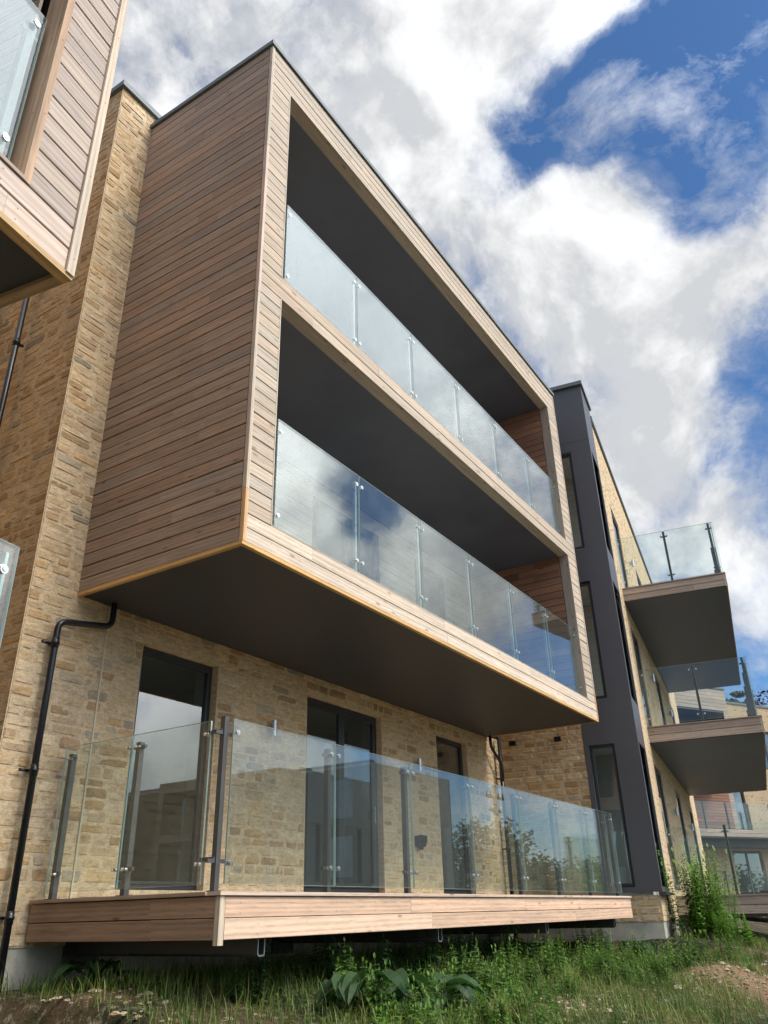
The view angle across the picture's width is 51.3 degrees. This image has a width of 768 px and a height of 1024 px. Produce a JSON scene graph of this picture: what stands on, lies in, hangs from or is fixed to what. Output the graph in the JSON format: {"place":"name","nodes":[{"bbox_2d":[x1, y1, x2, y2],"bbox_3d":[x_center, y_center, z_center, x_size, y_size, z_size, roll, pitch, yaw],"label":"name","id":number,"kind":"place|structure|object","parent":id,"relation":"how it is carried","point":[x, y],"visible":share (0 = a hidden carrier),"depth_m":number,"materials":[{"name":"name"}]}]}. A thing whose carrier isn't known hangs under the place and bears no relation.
{"place":"outdoors","nodes":[
{"label":"outdoors","id":0,"kind":"place"},
{"bbox_2d":[0,917,767,1023],"bbox_3d":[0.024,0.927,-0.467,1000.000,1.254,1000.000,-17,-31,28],"label":"ground","id":1,"kind":"structure","parent":0,"point":[21,1011],"depth_m":6.13,"materials":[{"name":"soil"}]},
{"bbox_2d":[0,0,128,645],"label":"apartment wing","id":2,"kind":"structure","parent":1,"relation":"on","point":[58,60],"depth_m":4.21,"materials":[{"name":"brown wood"}]},
{"bbox_2d":[53,958,141,986],"bbox_3d":[-2.324,3.670,6.353,0.594,0.218,0.629,-24,-34,37],"label":"burdock","id":3,"kind":"object","parent":1,"relation":"on","point":[71,965],"visible":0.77,"depth_m":6.30,"materials":[{"name":"green plant"}]},
{"bbox_2d":[229,959,241,1003],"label":"nettle","id":4,"kind":"object","parent":1,"relation":"on","point":[234,977],"visible":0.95,"depth_m":6.12,"materials":[{"name":"green plant"}]},
{"bbox_2d":[246,957,264,986],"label":"nettle","id":5,"kind":"object","parent":1,"relation":"on","point":[254,978],"visible":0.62,"depth_m":6.61,"materials":[{"name":"green plant"}]},
{"bbox_2d":[243,938,272,1005],"bbox_3d":[-0.959,3.572,6.270,0.168,0.532,0.259,-18,-31,29],"label":"nettle","id":6,"kind":"object","parent":1,"relation":"on","point":[262,980],"visible":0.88,"depth_m":6.21,"materials":[{"name":"green plant"}]},
{"bbox_2d":[289,944,305,985],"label":"nettle","id":7,"kind":"object","parent":1,"relation":"on","point":[297,975],"visible":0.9,"depth_m":6.89,"materials":[{"name":"green plant"}]},
{"bbox_2d":[304,942,319,981],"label":"nettle","id":8,"kind":"object","parent":1,"relation":"on","point":[311,969],"visible":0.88,"depth_m":7.00,"materials":[{"name":"green plant"}]},
{"bbox_2d":[0,39,632,992],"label":"apartment block","id":9,"kind":"structure","parent":1,"relation":"on","point":[278,439],"depth_m":9.64,"materials":[{"name":"stone"}]},
{"bbox_2d":[115,646,212,890],"bbox_3d":[-2.327,2.699,8.499,0.075,2.390,1.150,-17,-31,28],"label":"window","id":10,"kind":"structure","parent":9,"relation":"in","point":[191,884],"depth_m":8.75,"materials":[{"name":"black metal"}]},
{"bbox_2d":[304,696,378,892],"bbox_3d":[-0.581,3.856,10.899,0.140,2.400,1.820,-17,-31,28],"label":"patio door","id":11,"kind":"structure","parent":9,"relation":"in","point":[340,712],"depth_m":11.08,"materials":[{"name":"black metal"}]},
{"bbox_2d":[311,498,377,582],"bbox_3d":[-0.605,1.148,12.203,0.075,2.360,1.820,-17,-31,28],"label":"patio door","id":12,"kind":"structure","parent":9,"relation":"in","point":[345,523],"depth_m":12.54,"materials":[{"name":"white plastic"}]},
{"bbox_2d":[414,561,443,618],"bbox_3d":[0.803,2.106,14.180,0.075,2.360,1.100,-17,-31,28],"label":"window","id":13,"kind":"structure","parent":9,"relation":"in","point":[426,571],"depth_m":14.81,"materials":[{"name":"grey metal"}]},
{"bbox_2d":[436,736,467,893],"bbox_3d":[1.086,5.009,13.298,0.075,2.420,1.100,-17,-31,28],"label":"window","id":14,"kind":"structure","parent":9,"relation":"in","point":[438,739],"depth_m":13.71,"materials":[{"name":"grey metal"}]},
{"bbox_2d":[312,937,322,976],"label":"nettle","id":15,"kind":"object","parent":1,"relation":"on","point":[316,956],"visible":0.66,"depth_m":7.21,"materials":[{"name":"green plant"}]},
{"bbox_2d":[317,935,335,987],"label":"nettle","id":16,"kind":"object","parent":1,"relation":"on","point":[328,968],"visible":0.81,"depth_m":6.89,"materials":[{"name":"green plant"}]},
{"bbox_2d":[322,934,353,975],"bbox_3d":[-0.397,3.838,7.030,0.297,0.625,0.188,-6,-27,10],"label":"nettle","id":17,"kind":"object","parent":1,"relation":"on","point":[337,947],"visible":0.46,"depth_m":6.99,"materials":[{"name":"green plant"}]},
{"bbox_2d":[329,937,350,988],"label":"nettle","id":18,"kind":"object","parent":1,"relation":"on","point":[337,964],"visible":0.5,"depth_m":6.82,"materials":[{"name":"green plant"}]},
{"bbox_2d":[335,947,362,1014],"bbox_3d":[-0.274,3.704,6.329,0.234,0.467,0.260,1,-27,-6],"label":"nettle","id":19,"kind":"object","parent":1,"relation":"on","point":[354,1001],"visible":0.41,"depth_m":6.25,"materials":[{"name":"green plant"}]},
{"bbox_2d":[358,957,380,1022],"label":"nettle","id":20,"kind":"object","parent":1,"relation":"on","point":[370,1000],"visible":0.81,"depth_m":6.14,"materials":[{"name":"green plant"}]},
{"bbox_2d":[316,968,438,1011],"bbox_3d":[-0.119,3.812,6.337,1.059,0.341,0.985,-9,-31,6],"label":"burdock","id":21,"kind":"object","parent":1,"relation":"on","point":[346,985],"visible":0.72,"depth_m":6.18,"materials":[{"name":"green plant"}]},
{"bbox_2d":[368,952,392,1019],"bbox_3d":[-0.020,3.727,6.264,0.239,0.506,0.267,7,-28,-16],"label":"nettle","id":22,"kind":"object","parent":1,"relation":"on","point":[378,994],"visible":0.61,"depth_m":6.27,"materials":[{"name":"green plant"}]},
{"bbox_2d":[374,932,391,986],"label":"nettle","id":23,"kind":"object","parent":1,"relation":"on","point":[383,959],"visible":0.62,"depth_m":7.38,"materials":[{"name":"green plant"}]},
{"bbox_2d":[371,1001,394,1023],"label":"weed","id":24,"kind":"object","parent":1,"relation":"on","point":[376,1018],"visible":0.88,"depth_m":5.79,"materials":[{"name":"green plant"}]},
{"bbox_2d":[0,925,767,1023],"bbox_3d":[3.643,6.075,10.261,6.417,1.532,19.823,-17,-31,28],"label":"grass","id":25,"kind":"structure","parent":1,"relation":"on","point":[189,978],"depth_m":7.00,"materials":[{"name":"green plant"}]},
{"bbox_2d":[2,947,767,1023],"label":"rubble","id":26,"kind":"object","parent":1,"relation":"on","point":[113,1014],"visible":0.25,"depth_m":7.68,"materials":[{"name":"stone"}]},
{"bbox_2d":[374,989,399,1023],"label":"nettle","id":27,"kind":"object","parent":1,"relation":"on","point":[385,1007],"visible":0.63,"depth_m":5.98,"materials":[{"name":"green plant"}]},
{"bbox_2d":[391,994,411,1023],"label":"weed","id":28,"kind":"object","parent":1,"relation":"on","point":[400,1013],"visible":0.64,"depth_m":6.20,"materials":[{"name":"green plant"}]},
{"bbox_2d":[410,944,430,973],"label":"nettle","id":29,"kind":"object","parent":1,"relation":"on","point":[420,963],"visible":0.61,"depth_m":8.05,"materials":[{"name":"green plant"}]},
{"bbox_2d":[407,1000,433,1023],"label":"nettle","id":30,"kind":"object","parent":1,"relation":"on","point":[420,1021],"visible":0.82,"depth_m":5.66,"materials":[{"name":"green plant"}]},
{"bbox_2d":[406,969,436,1023],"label":"nettle","id":31,"kind":"object","parent":1,"relation":"on","point":[410,1001],"visible":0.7,"depth_m":5.98,"materials":[{"name":"green plant"}]},
{"bbox_2d":[407,956,435,992],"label":"nettle","id":32,"kind":"object","parent":1,"relation":"on","point":[409,970],"visible":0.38,"depth_m":7.49,"materials":[{"name":"green plant"}]},
{"bbox_2d":[413,930,435,974],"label":"nettle","id":33,"kind":"object","parent":1,"relation":"on","point":[426,957],"visible":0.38,"depth_m":8.21,"materials":[{"name":"green plant"}]},
{"bbox_2d":[366,972,490,1021],"bbox_3d":[0.331,4.136,6.877,1.004,0.312,1.060,9,-29,-20],"label":"burdock","id":34,"kind":"object","parent":1,"relation":"on","point":[459,983],"visible":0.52,"depth_m":6.67,"materials":[{"name":"green plant"}]},
{"bbox_2d":[415,995,441,1023],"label":"nettle","id":35,"kind":"object","parent":1,"relation":"on","point":[427,1004],"visible":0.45,"depth_m":5.86,"materials":[{"name":"green plant"}]},
{"bbox_2d":[415,932,442,976],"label":"nettle","id":36,"kind":"object","parent":1,"relation":"on","point":[435,955],"visible":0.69,"depth_m":8.14,"materials":[{"name":"green plant"}]},
{"bbox_2d":[420,995,446,1023],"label":"nettle","id":37,"kind":"object","parent":1,"relation":"on","point":[431,1013],"visible":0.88,"depth_m":5.56,"materials":[{"name":"green plant"}]},
{"bbox_2d":[431,968,448,1013],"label":"nettle","id":38,"kind":"object","parent":1,"relation":"on","point":[444,987],"visible":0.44,"depth_m":6.78,"materials":[{"name":"green plant"}]},
{"bbox_2d":[413,997,480,1023],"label":"grass tuft","id":39,"kind":"object","parent":1,"relation":"on","point":[449,1016],"visible":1,"depth_m":5.09,"materials":[{"name":"green plant"}]},
{"bbox_2d":[447,989,466,1015],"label":"weed","id":40,"kind":"object","parent":1,"relation":"on","point":[453,1007],"visible":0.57,"depth_m":6.59,"materials":[{"name":"green plant"}]},
{"bbox_2d":[450,928,467,971],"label":"nettle","id":41,"kind":"object","parent":1,"relation":"on","point":[460,950],"visible":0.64,"depth_m":8.54,"materials":[{"name":"green plant"}]},
{"bbox_2d":[450,999,475,1023],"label":"nettle","id":42,"kind":"object","parent":1,"relation":"on","point":[460,1014],"visible":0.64,"depth_m":5.67,"materials":[{"name":"green plant"}]},
{"bbox_2d":[447,938,482,997],"bbox_3d":[0.745,4.261,7.484,0.325,0.519,0.238,18,-32,-33],"label":"nettle","id":43,"kind":"object","parent":1,"relation":"on","point":[456,967],"visible":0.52,"depth_m":7.50,"materials":[{"name":"green plant"}]},
{"bbox_2d":[451,937,479,998],"bbox_3d":[0.769,4.280,7.514,0.260,0.517,0.212,22,-35,-38],"label":"nettle","id":44,"kind":"object","parent":1,"relation":"on","point":[465,965],"visible":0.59,"depth_m":7.48,"materials":[{"name":"green plant"}]},
{"bbox_2d":[469,994,495,1023],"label":"nettle","id":45,"kind":"object","parent":1,"relation":"on","point":[486,1013],"visible":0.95,"depth_m":5.99,"materials":[{"name":"green plant"}]},
{"bbox_2d":[475,957,495,990],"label":"nettle","id":46,"kind":"object","parent":1,"relation":"on","point":[488,972],"visible":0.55,"depth_m":7.69,"materials":[{"name":"green plant"}]},
{"bbox_2d":[477,974,502,1012],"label":"nettle","id":47,"kind":"object","parent":1,"relation":"on","point":[492,993],"visible":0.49,"depth_m":6.72,"materials":[{"name":"green plant"}]},
{"bbox_2d":[478,987,506,1023],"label":"nettle","id":48,"kind":"object","parent":1,"relation":"on","point":[502,1001],"visible":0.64,"depth_m":6.10,"materials":[{"name":"green plant"}]},
{"bbox_2d":[480,956,505,996],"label":"nettle","id":49,"kind":"object","parent":1,"relation":"on","point":[486,978],"visible":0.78,"depth_m":7.58,"materials":[{"name":"green plant"}]},
{"bbox_2d":[476,991,509,1023],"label":"nettle","id":50,"kind":"object","parent":1,"relation":"on","point":[499,1003],"visible":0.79,"depth_m":6.08,"materials":[{"name":"green plant"}]},
{"bbox_2d":[489,994,508,1023],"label":"nettle","id":51,"kind":"object","parent":1,"relation":"on","point":[497,1017],"visible":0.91,"depth_m":6.04,"materials":[{"name":"green plant"}]},
{"bbox_2d":[491,937,513,980],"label":"nettle","id":52,"kind":"object","parent":1,"relation":"on","point":[495,951],"visible":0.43,"depth_m":8.65,"materials":[{"name":"green plant"}]},
{"bbox_2d":[496,973,514,1001],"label":"weed","id":53,"kind":"object","parent":1,"relation":"on","point":[509,988],"visible":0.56,"depth_m":7.53,"materials":[{"name":"green plant"}]},
{"bbox_2d":[492,939,519,987],"bbox_3d":[1.292,4.712,8.319,0.262,0.506,0.218,6,-28,-14],"label":"nettle","id":54,"kind":"object","parent":1,"relation":"on","point":[514,964],"visible":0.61,"depth_m":8.31,"materials":[{"name":"green plant"}]},
{"bbox_2d":[499,925,512,962],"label":"nettle","id":55,"kind":"object","parent":1,"relation":"on","point":[506,953],"visible":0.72,"depth_m":9.47,"materials":[{"name":"green plant"}]},
{"bbox_2d":[492,973,520,1022],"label":"nettle","id":56,"kind":"object","parent":1,"relation":"on","point":[513,998],"visible":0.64,"depth_m":6.59,"materials":[{"name":"green plant"}]},
{"bbox_2d":[501,925,522,962],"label":"nettle","id":57,"kind":"object","parent":1,"relation":"on","point":[511,954],"visible":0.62,"depth_m":9.59,"materials":[{"name":"green plant"}]},
{"bbox_2d":[512,948,531,988],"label":"nettle","id":58,"kind":"object","parent":1,"relation":"on","point":[519,971],"visible":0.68,"depth_m":8.36,"materials":[{"name":"green plant"}]},
{"bbox_2d":[511,978,538,1023],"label":"nettle","id":59,"kind":"object","parent":1,"relation":"on","point":[519,993],"visible":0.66,"depth_m":6.60,"materials":[{"name":"green plant"}]},
{"bbox_2d":[509,981,541,1006],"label":"grass tuft","id":60,"kind":"object","parent":1,"relation":"on","point":[531,999],"visible":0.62,"depth_m":7.35,"materials":[{"name":"green plant"}]},
{"bbox_2d":[518,928,538,969],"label":"nettle","id":61,"kind":"object","parent":1,"relation":"on","point":[527,937],"visible":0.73,"depth_m":9.81,"materials":[{"name":"green plant"}]},
{"bbox_2d":[521,955,542,991],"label":"nettle","id":62,"kind":"object","parent":1,"relation":"on","point":[535,976],"visible":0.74,"depth_m":8.39,"materials":[{"name":"green plant"}]},
{"bbox_2d":[534,934,556,974],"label":"nettle","id":63,"kind":"object","parent":1,"relation":"on","point":[544,957],"visible":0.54,"depth_m":9.26,"materials":[{"name":"green plant"}]},
{"bbox_2d":[532,1005,560,1023],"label":"weed","id":64,"kind":"object","parent":1,"relation":"on","point":[540,1022],"visible":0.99,"depth_m":5.76,"materials":[{"name":"green plant"}]},
{"bbox_2d":[534,986,562,1020],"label":"weed","id":65,"kind":"object","parent":1,"relation":"on","point":[557,1007],"visible":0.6,"depth_m":6.47,"materials":[{"name":"green plant"}]},
{"bbox_2d":[542,975,560,1003],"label":"weed","id":66,"kind":"object","parent":1,"relation":"on","point":[548,997],"visible":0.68,"depth_m":7.52,"materials":[{"name":"green plant"}]},
{"bbox_2d":[538,929,565,980],"bbox_3d":[1.869,4.985,8.989,0.225,0.549,0.275,-24,-35,38],"label":"nettle","id":67,"kind":"object","parent":1,"relation":"on","point":[546,964],"visible":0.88,"depth_m":8.97,"materials":[{"name":"green plant"}]},
{"bbox_2d":[547,928,566,969],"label":"nettle","id":68,"kind":"object","parent":1,"relation":"on","point":[560,949],"visible":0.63,"depth_m":10.03,"materials":[{"name":"green plant"}]},
{"bbox_2d":[540,1005,575,1023],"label":"grass tuft","id":69,"kind":"object","parent":1,"relation":"on","point":[567,1022],"visible":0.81,"depth_m":5.99,"materials":[{"name":"green plant"}]},
{"bbox_2d":[558,973,579,999],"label":"weed","id":70,"kind":"object","parent":1,"relation":"on","point":[572,988],"visible":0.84,"depth_m":8.02,"materials":[{"name":"green plant"}]},
{"bbox_2d":[576,941,594,977],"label":"nettle","id":71,"kind":"object","parent":1,"relation":"on","point":[581,958],"visible":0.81,"depth_m":9.44,"materials":[{"name":"green plant"}]},
{"bbox_2d":[434,380,767,940],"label":"apartment wing","id":72,"kind":"structure","parent":1,"relation":"on","point":[654,766],"depth_m":16.95,"materials":[{"name":"grey metal"}]},
{"bbox_2d":[561,453,584,548],"bbox_3d":[3.862,-0.207,16.862,0.460,2.250,0.075,-12,-29,20],"label":"window","id":73,"kind":"structure","parent":72,"relation":"in","point":[567,455],"depth_m":16.77,"materials":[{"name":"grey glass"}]},
{"bbox_2d":[579,582,606,698],"bbox_3d":[3.932,2.480,15.509,0.460,2.330,0.075,-12,-29,20],"label":"window","id":74,"kind":"structure","parent":72,"relation":"in","point":[586,583],"depth_m":15.40,"materials":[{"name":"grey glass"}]},
{"bbox_2d":[589,744,634,887],"bbox_3d":[4.007,5.307,14.086,0.460,2.360,0.075,-12,-29,20],"label":"window","id":75,"kind":"structure","parent":72,"relation":"in","point":[632,884],"depth_m":14.05,"materials":[{"name":"black metal"}]},
{"bbox_2d":[611,512,627,587],"bbox_3d":[5.646,1.103,19.112,0.140,2.250,1.250,-12,-29,20],"label":"patio door","id":76,"kind":"structure","parent":72,"relation":"in","point":[623,571],"depth_m":19.45,"materials":[{"name":"grey glass"}]},
{"bbox_2d":[631,630,651,725],"bbox_3d":[5.715,3.741,17.783,0.140,2.200,1.250,-12,-29,20],"label":"patio door","id":77,"kind":"structure","parent":72,"relation":"in","point":[643,689],"depth_m":18.06,"materials":[{"name":"grey glass"}]},
{"bbox_2d":[654,676,665,724],"bbox_3d":[7.440,5.488,21.344,0.140,2.200,1.300,-12,-29,20],"label":"patio door","id":78,"kind":"structure","parent":72,"relation":"in","point":[657,685],"depth_m":21.84,"materials":[{"name":"grey glass"}]},
{"bbox_2d":[654,766,678,889],"bbox_3d":[5.787,6.460,16.414,0.140,2.350,1.250,-12,-29,20],"label":"patio door","id":79,"kind":"structure","parent":72,"relation":"in","point":[668,837],"depth_m":16.69,"materials":[{"name":"grey glass"}]},
{"bbox_2d":[675,791,694,884],"bbox_3d":[7.511,8.207,19.975,0.140,2.350,1.300,-12,-29,20],"label":"patio door","id":80,"kind":"structure","parent":72,"relation":"in","point":[677,797],"depth_m":20.39,"materials":[{"name":"grey glass"}]},
{"bbox_2d":[689,808,705,892],"bbox_3d":[9.101,9.825,23.270,0.140,2.350,1.300,-12,-29,20],"label":"patio door","id":81,"kind":"structure","parent":72,"relation":"in","point":[690,812],"depth_m":23.69,"materials":[{"name":"grey glass"}]},
{"bbox_2d":[593,935,615,974],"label":"nettle","id":82,"kind":"object","parent":1,"relation":"on","point":[606,960],"visible":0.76,"depth_m":9.84,"materials":[{"name":"green plant"}]},
{"bbox_2d":[601,956,620,983],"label":"nettle","id":83,"kind":"object","parent":1,"relation":"on","point":[605,972],"visible":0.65,"depth_m":9.23,"materials":[{"name":"green plant"}]},
{"bbox_2d":[615,959,633,984],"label":"nettle","id":84,"kind":"object","parent":1,"relation":"on","point":[626,971],"visible":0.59,"depth_m":9.15,"materials":[{"name":"green plant"}]},
{"bbox_2d":[612,940,637,983],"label":"nettle","id":85,"kind":"object","parent":1,"relation":"on","point":[632,969],"visible":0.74,"depth_m":9.30,"materials":[{"name":"green plant"}]},
{"bbox_2d":[615,941,657,952],"bbox_3d":[3.970,6.812,12.479,0.594,0.215,0.628,-19,-32,31],"label":"burdock","id":86,"kind":"object","parent":1,"relation":"on","point":[646,944],"visible":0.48,"depth_m":12.37,"materials":[{"name":"green plant"}]},
{"bbox_2d":[630,927,646,956],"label":"nettle","id":87,"kind":"object","parent":1,"relation":"on","point":[642,945],"visible":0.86,"depth_m":11.99,"materials":[{"name":"green plant"}]},
{"bbox_2d":[628,956,656,986],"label":"nettle","id":88,"kind":"object","parent":1,"relation":"on","point":[647,969],"visible":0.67,"depth_m":8.91,"materials":[{"name":"green plant"}]},
{"bbox_2d":[649,946,669,980],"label":"nettle","id":89,"kind":"object","parent":1,"relation":"on","point":[662,962],"visible":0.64,"depth_m":9.24,"materials":[{"name":"green plant"}]},
{"bbox_2d":[652,947,673,984],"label":"nettle","id":90,"kind":"object","parent":1,"relation":"on","point":[658,972],"visible":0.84,"depth_m":8.97,"materials":[{"name":"green plant"}]},
{"bbox_2d":[667,938,682,971],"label":"nettle","id":91,"kind":"object","parent":1,"relation":"on","point":[674,960],"visible":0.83,"depth_m":10.36,"materials":[{"name":"green plant"}]},
{"bbox_2d":[680,932,698,968],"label":"nettle","id":92,"kind":"object","parent":1,"relation":"on","point":[689,959],"visible":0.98,"depth_m":10.29,"materials":[{"name":"green plant"}]},
{"bbox_2d":[655,843,735,938],"bbox_3d":[5.336,6.519,13.862,1.248,1.540,1.055,-1,-29,4],"label":"willowherb","id":93,"kind":"object","parent":1,"relation":"on","point":[700,923],"visible":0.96,"depth_m":13.78,"materials":[{"name":"green plant"}]},
{"bbox_2d":[688,926,707,965],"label":"nettle","id":94,"kind":"object","parent":1,"relation":"on","point":[698,948],"visible":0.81,"depth_m":11.48,"materials":[{"name":"green plant"}]},
{"bbox_2d":[685,864,743,938],"bbox_3d":[5.900,6.906,14.188,0.844,1.263,0.998,10,-27,-18],"label":"willowherb","id":95,"kind":"object","parent":1,"relation":"on","point":[714,909],"visible":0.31,"depth_m":14.10,"materials":[{"name":"green plant"}]},
{"bbox_2d":[670,687,767,917],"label":"apartment wing","id":96,"kind":"structure","parent":1,"relation":"on","point":[748,841],"depth_m":39.69,"materials":[{"name":"beige brick"}]},
{"bbox_2d":[732,851,767,893],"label":"patio door","id":97,"kind":"structure","parent":96,"relation":"in","point":[741,852],"depth_m":39.19,"materials":[{"name":"grey glass"}]},
{"bbox_2d":[713,923,734,960],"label":"nettle","id":98,"kind":"object","parent":1,"relation":"on","point":[731,949],"visible":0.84,"depth_m":11.64,"materials":[{"name":"green plant"}]},
{"bbox_2d":[709,908,739,945],"bbox_3d":[5.512,6.736,12.995,0.422,0.566,0.499,-21,-36,31],"label":"willowherb","id":99,"kind":"object","parent":1,"relation":"on","point":[723,928],"visible":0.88,"depth_m":12.99,"materials":[{"name":"green plant"}]},
{"bbox_2d":[725,691,755,703],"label":"conifer tree","id":100,"kind":"object","parent":1,"relation":"on","point":[737,694],"visible":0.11,"depth_m":72.93,"materials":[{"name":"green plant"}]},
{"bbox_2d":[735,954,762,971],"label":"grass tuft","id":101,"kind":"object","parent":1,"relation":"on","point":[750,966],"visible":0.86,"depth_m":10.51,"materials":[{"name":"green plant"}]},
{"bbox_2d":[738,910,762,947],"bbox_3d":[5.873,6.767,12.997,0.378,0.556,0.363,0,-27,-3],"label":"mullein","id":102,"kind":"object","parent":1,"relation":"on","point":[747,933],"visible":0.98,"depth_m":12.95,"materials":[{"name":"green plant"}]},
{"bbox_2d":[744,940,767,961],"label":"grass tuft","id":103,"kind":"object","parent":1,"relation":"on","point":[761,955],"visible":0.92,"depth_m":11.64,"materials":[{"name":"green plant"}]},
{"bbox_2d":[744,689,767,705],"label":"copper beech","id":104,"kind":"object","parent":1,"relation":"on","point":[762,702],"visible":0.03,"depth_m":65.44,"materials":[{"name":"purple plant"}]},
{"bbox_2d":[111,0,767,705],"label":"sky","id":105,"kind":"structure","parent":0,"point":[594,172],"materials":[{"name":"white"}]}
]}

